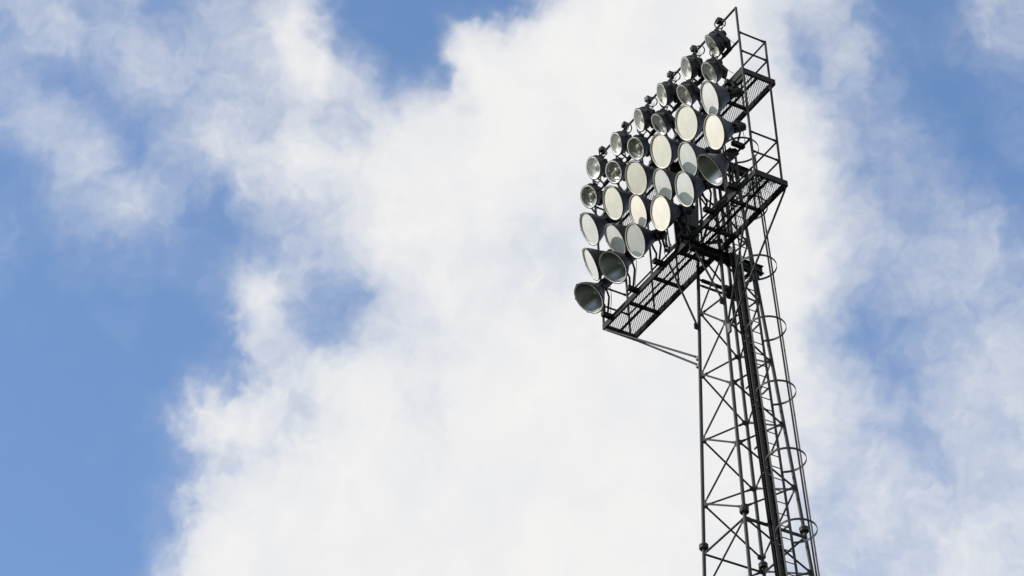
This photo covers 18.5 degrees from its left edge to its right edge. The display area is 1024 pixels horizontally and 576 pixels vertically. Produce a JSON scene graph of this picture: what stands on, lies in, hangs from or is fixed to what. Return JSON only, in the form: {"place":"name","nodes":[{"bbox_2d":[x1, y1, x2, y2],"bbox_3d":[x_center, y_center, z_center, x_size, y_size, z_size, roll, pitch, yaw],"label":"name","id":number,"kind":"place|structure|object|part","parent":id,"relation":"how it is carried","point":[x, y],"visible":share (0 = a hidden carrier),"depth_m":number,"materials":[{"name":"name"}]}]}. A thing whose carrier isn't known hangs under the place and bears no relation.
{"place":"outdoors","nodes":[
{"label":"outdoors","id":0,"kind":"place"},
{"bbox_2d":[0,0,1023,575],"label":"sky","id":1,"kind":"structure","parent":0,"point":[287,287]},
{"label":"ground","id":2,"kind":"structure","parent":0,"visible":0},
{"bbox_2d":[592,6,819,575],"bbox_3d":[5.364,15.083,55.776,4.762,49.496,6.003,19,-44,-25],"label":"floodlight mast","id":3,"kind":"object","parent":2,"relation":"on","point":[738,288],"visible":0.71,"depth_m":66.55,"materials":[{"name":"metal"}]},
{"bbox_2d":[580,177,604,216],"bbox_3d":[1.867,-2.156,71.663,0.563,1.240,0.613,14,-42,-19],"label":"drum floodlight","id":4,"kind":"object","parent":3,"relation":"on","point":[591,194],"visible":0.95,"depth_m":71.61,"materials":[{"name":"paint"}]},
{"bbox_2d":[574,277,612,319],"bbox_3d":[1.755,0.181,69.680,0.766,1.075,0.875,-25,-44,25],"label":"bell floodlight","id":5,"kind":"object","parent":3,"relation":"attached to","point":[589,297],"visible":0.99,"depth_m":69.78,"materials":[{"name":"paint"}]},
{"bbox_2d":[582,248,611,280],"bbox_3d":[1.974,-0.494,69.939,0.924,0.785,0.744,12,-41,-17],"label":"bell floodlight","id":6,"kind":"object","parent":3,"relation":"attached to","point":[591,256],"visible":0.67,"depth_m":69.77,"materials":[{"name":"glass"}]},
{"bbox_2d":[586,147,608,186],"bbox_3d":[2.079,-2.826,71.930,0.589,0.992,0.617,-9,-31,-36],"label":"drum floodlight","id":7,"kind":"object","parent":3,"relation":"on","point":[595,166],"visible":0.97,"depth_m":71.83,"materials":[{"name":"paint"}]},
{"bbox_2d":[579,209,619,245],"bbox_3d":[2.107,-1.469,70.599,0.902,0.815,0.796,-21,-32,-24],"label":"bell floodlight","id":8,"kind":"object","parent":3,"relation":"attached to","point":[592,227],"visible":0.87,"depth_m":70.39,"materials":[{"name":"glass"}]},
{"bbox_2d":[598,146,607,154],"bbox_3d":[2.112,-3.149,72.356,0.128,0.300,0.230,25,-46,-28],"label":"control box","id":9,"kind":"object","parent":3,"relation":"attached to","point":[602,150],"visible":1,"depth_m":72.38,"materials":[{"name":"metal"}]},
{"bbox_2d":[604,223,627,253],"bbox_3d":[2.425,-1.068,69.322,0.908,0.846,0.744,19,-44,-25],"label":"bell floodlight","id":10,"kind":"object","parent":3,"relation":"attached to","point":[614,234],"visible":0.66,"depth_m":69.14,"materials":[{"name":"glass"}]},
{"bbox_2d":[605,153,627,191],"bbox_3d":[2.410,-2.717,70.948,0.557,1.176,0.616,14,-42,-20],"label":"drum floodlight","id":11,"kind":"object","parent":3,"relation":"on","point":[614,170],"visible":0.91,"depth_m":70.89,"materials":[{"name":"paint"}]},
{"bbox_2d":[599,251,637,293],"bbox_3d":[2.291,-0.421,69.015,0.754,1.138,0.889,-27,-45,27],"label":"bell floodlight","id":12,"kind":"object","parent":3,"relation":"attached to","point":[614,267],"visible":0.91,"depth_m":69.13,"materials":[{"name":"paint"}]},
{"bbox_2d":[610,123,631,160],"bbox_3d":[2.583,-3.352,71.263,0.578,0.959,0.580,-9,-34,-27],"label":"drum floodlight","id":13,"kind":"object","parent":3,"relation":"attached to","point":[618,141],"visible":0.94,"depth_m":71.18,"materials":[{"name":"paint"}]},
{"bbox_2d":[602,185,642,219],"bbox_3d":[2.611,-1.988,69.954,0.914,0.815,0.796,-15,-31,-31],"label":"bell floodlight","id":14,"kind":"object","parent":3,"relation":"attached to","point":[615,200],"visible":0.76,"depth_m":69.69,"materials":[{"name":"glass"}]},
{"bbox_2d":[621,121,628,129],"bbox_3d":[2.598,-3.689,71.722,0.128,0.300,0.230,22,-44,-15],"label":"control box","id":15,"kind":"object","parent":3,"relation":"attached to","point":[624,123],"visible":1,"depth_m":71.77,"materials":[{"name":"black metal"}]},
{"bbox_2d":[627,129,651,166],"bbox_3d":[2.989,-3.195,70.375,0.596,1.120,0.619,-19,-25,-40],"label":"drum floodlight","id":16,"kind":"object","parent":3,"relation":"on","point":[638,147],"visible":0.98,"depth_m":70.28,"materials":[{"name":"paint"}]},
{"bbox_2d":[628,194,651,227],"bbox_3d":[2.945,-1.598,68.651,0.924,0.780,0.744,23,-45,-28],"label":"bell floodlight","id":17,"kind":"object","parent":3,"relation":"attached to","point":[639,207],"visible":0.62,"depth_m":68.46,"materials":[{"name":"glass"}]},
{"bbox_2d":[624,159,656,194],"bbox_3d":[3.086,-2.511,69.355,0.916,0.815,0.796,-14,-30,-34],"label":"bell floodlight","id":18,"kind":"object","parent":3,"relation":"attached to","point":[638,175],"visible":0.82,"depth_m":69.10,"materials":[{"name":"glass"}]},
{"bbox_2d":[624,223,666,266],"bbox_3d":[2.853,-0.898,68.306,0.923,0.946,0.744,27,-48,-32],"label":"bell floodlight","id":19,"kind":"object","parent":3,"relation":"attached to","point":[639,240],"visible":0.98,"depth_m":68.19,"materials":[{"name":"glass"}]},
{"bbox_2d":[661,230,677,253],"bbox_3d":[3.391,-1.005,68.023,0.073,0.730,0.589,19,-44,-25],"label":"cable loom","id":20,"kind":"object","parent":19,"relation":"hanging from","point":[668,250],"visible":1,"depth_m":68.00,"materials":[{"name":"rubber"}]},
{"bbox_2d":[633,97,657,135],"bbox_3d":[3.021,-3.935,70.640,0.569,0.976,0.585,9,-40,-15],"label":"drum floodlight","id":21,"kind":"object","parent":3,"relation":"attached to","point":[642,118],"visible":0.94,"depth_m":70.52,"materials":[{"name":"paint"}]},
{"bbox_2d":[644,95,653,104],"bbox_3d":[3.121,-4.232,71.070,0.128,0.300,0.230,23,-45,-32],"label":"control box","id":22,"kind":"object","parent":3,"relation":"attached to","point":[647,97],"visible":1,"depth_m":71.11,"materials":[{"name":"black metal"}]},
{"bbox_2d":[651,99,675,140],"bbox_3d":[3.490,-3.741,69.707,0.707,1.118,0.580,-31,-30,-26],"label":"drum floodlight","id":23,"kind":"object","parent":3,"relation":"on","point":[662,119],"visible":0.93,"depth_m":69.62,"materials":[{"name":"paint"}]},
{"bbox_2d":[652,168,675,200],"bbox_3d":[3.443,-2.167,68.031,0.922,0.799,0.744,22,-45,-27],"label":"bell floodlight","id":24,"kind":"object","parent":3,"relation":"attached to","point":[663,180],"visible":0.62,"depth_m":67.83,"materials":[{"name":"glass"}]},
{"bbox_2d":[649,132,688,168],"bbox_3d":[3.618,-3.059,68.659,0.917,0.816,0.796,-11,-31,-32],"label":"bell floodlight","id":25,"kind":"object","parent":3,"relation":"attached to","point":[663,150],"visible":0.78,"depth_m":68.41,"materials":[{"name":"glass"}]},
{"bbox_2d":[656,71,681,110],"bbox_3d":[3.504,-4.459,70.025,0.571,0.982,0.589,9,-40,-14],"label":"drum floodlight","id":26,"kind":"object","parent":3,"relation":"attached to","point":[666,92],"visible":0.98,"depth_m":69.87,"materials":[{"name":"paint"}]},
{"bbox_2d":[649,195,692,240],"bbox_3d":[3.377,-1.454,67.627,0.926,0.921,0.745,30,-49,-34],"label":"bell floodlight","id":27,"kind":"object","parent":3,"relation":"attached to","point":[665,212],"visible":1,"depth_m":67.52,"materials":[{"name":"glass"}]},
{"bbox_2d":[667,71,675,79],"bbox_3d":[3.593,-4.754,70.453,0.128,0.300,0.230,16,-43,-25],"label":"control box","id":28,"kind":"object","parent":3,"relation":"attached to","point":[669,74],"visible":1,"depth_m":70.49,"materials":[{"name":"black metal"}]},
{"bbox_2d":[676,205,698,251],"bbox_3d":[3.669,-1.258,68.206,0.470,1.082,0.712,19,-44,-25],"label":"switch cabinet","id":29,"kind":"object","parent":3,"relation":"attached to","point":[692,217],"visible":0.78,"depth_m":68.08,"materials":[{"name":"metal"}]},
{"bbox_3d":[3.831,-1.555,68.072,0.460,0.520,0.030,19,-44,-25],"label":"door","id":30,"kind":"part","parent":29,"relation":"part of","materials":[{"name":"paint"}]},
{"bbox_2d":[676,79,701,112],"bbox_3d":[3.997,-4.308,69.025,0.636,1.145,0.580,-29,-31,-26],"label":"drum floodlight","id":31,"kind":"object","parent":3,"relation":"attached to","point":[688,91],"visible":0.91,"depth_m":68.95,"materials":[{"name":"paint"}]},
{"bbox_2d":[674,105,707,140],"bbox_3d":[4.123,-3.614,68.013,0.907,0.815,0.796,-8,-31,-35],"label":"bell floodlight","id":32,"kind":"object","parent":3,"relation":"attached to","point":[689,121],"visible":0.76,"depth_m":67.76,"materials":[{"name":"glass"}]},
{"bbox_2d":[680,45,704,84],"bbox_3d":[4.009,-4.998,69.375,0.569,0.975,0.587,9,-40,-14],"label":"drum floodlight","id":33,"kind":"object","parent":3,"relation":"attached to","point":[690,65],"visible":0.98,"depth_m":69.22,"materials":[{"name":"paint"}]},
{"bbox_2d":[690,45,699,53],"bbox_3d":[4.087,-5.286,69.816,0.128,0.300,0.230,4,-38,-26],"label":"control box","id":34,"kind":"object","parent":3,"relation":"attached to","point":[692,47],"visible":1,"depth_m":69.85,"materials":[{"name":"black metal"}]},
{"bbox_2d":[674,171,717,214],"bbox_3d":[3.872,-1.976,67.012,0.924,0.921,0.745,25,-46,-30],"label":"bell floodlight","id":35,"kind":"object","parent":3,"relation":"attached to","point":[690,189],"visible":0.98,"depth_m":66.89,"materials":[{"name":"glass"}]},
{"bbox_2d":[677,141,719,175],"bbox_3d":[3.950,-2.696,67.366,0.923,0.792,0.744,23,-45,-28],"label":"bell floodlight","id":36,"kind":"object","parent":3,"relation":"attached to","point":[688,153],"visible":0.73,"depth_m":67.24,"materials":[{"name":"glass"}]},
{"bbox_2d":[696,147,738,190],"bbox_3d":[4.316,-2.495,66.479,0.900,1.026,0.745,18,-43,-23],"label":"bell floodlight","id":37,"kind":"object","parent":3,"relation":"attached to","point":[713,169],"visible":1,"depth_m":66.55,"materials":[{"name":"paint"}]},
{"bbox_2d":[701,48,733,86],"bbox_3d":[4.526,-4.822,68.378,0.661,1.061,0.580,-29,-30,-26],"label":"drum floodlight","id":38,"kind":"object","parent":3,"relation":"on","point":[714,69],"visible":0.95,"depth_m":68.25,"materials":[{"name":"paint"}]},
{"bbox_2d":[715,17,725,25],"bbox_3d":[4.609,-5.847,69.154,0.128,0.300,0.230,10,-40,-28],"label":"control box","id":39,"kind":"object","parent":3,"relation":"attached to","point":[718,22],"visible":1,"depth_m":69.18,"materials":[{"name":"black metal"}]},
{"bbox_2d":[705,18,736,57],"bbox_3d":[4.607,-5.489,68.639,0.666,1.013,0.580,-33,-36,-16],"label":"drum floodlight","id":40,"kind":"object","parent":3,"relation":"attached to","point":[718,40],"visible":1,"depth_m":68.49,"materials":[{"name":"paint"}]},
{"bbox_2d":[700,78,742,114],"bbox_3d":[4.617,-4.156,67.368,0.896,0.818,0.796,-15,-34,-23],"label":"bell floodlight","id":41,"kind":"object","parent":3,"relation":"attached to","point":[715,98],"visible":0.93,"depth_m":67.21,"materials":[{"name":"paint"}]},
{"bbox_2d":[703,113,745,149],"bbox_3d":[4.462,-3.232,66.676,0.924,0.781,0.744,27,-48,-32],"label":"bell floodlight","id":42,"kind":"object","parent":3,"relation":"attached to","point":[719,131],"visible":1,"depth_m":66.55,"materials":[{"name":"glass"}]},
{"bbox_2d":[731,167,778,207],"bbox_3d":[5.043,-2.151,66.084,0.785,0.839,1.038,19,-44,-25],"label":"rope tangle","id":43,"kind":"object","parent":3,"relation":"attached to","point":[756,183],"visible":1,"depth_m":65.97,"materials":[{"name":"black metal"}]}
]}

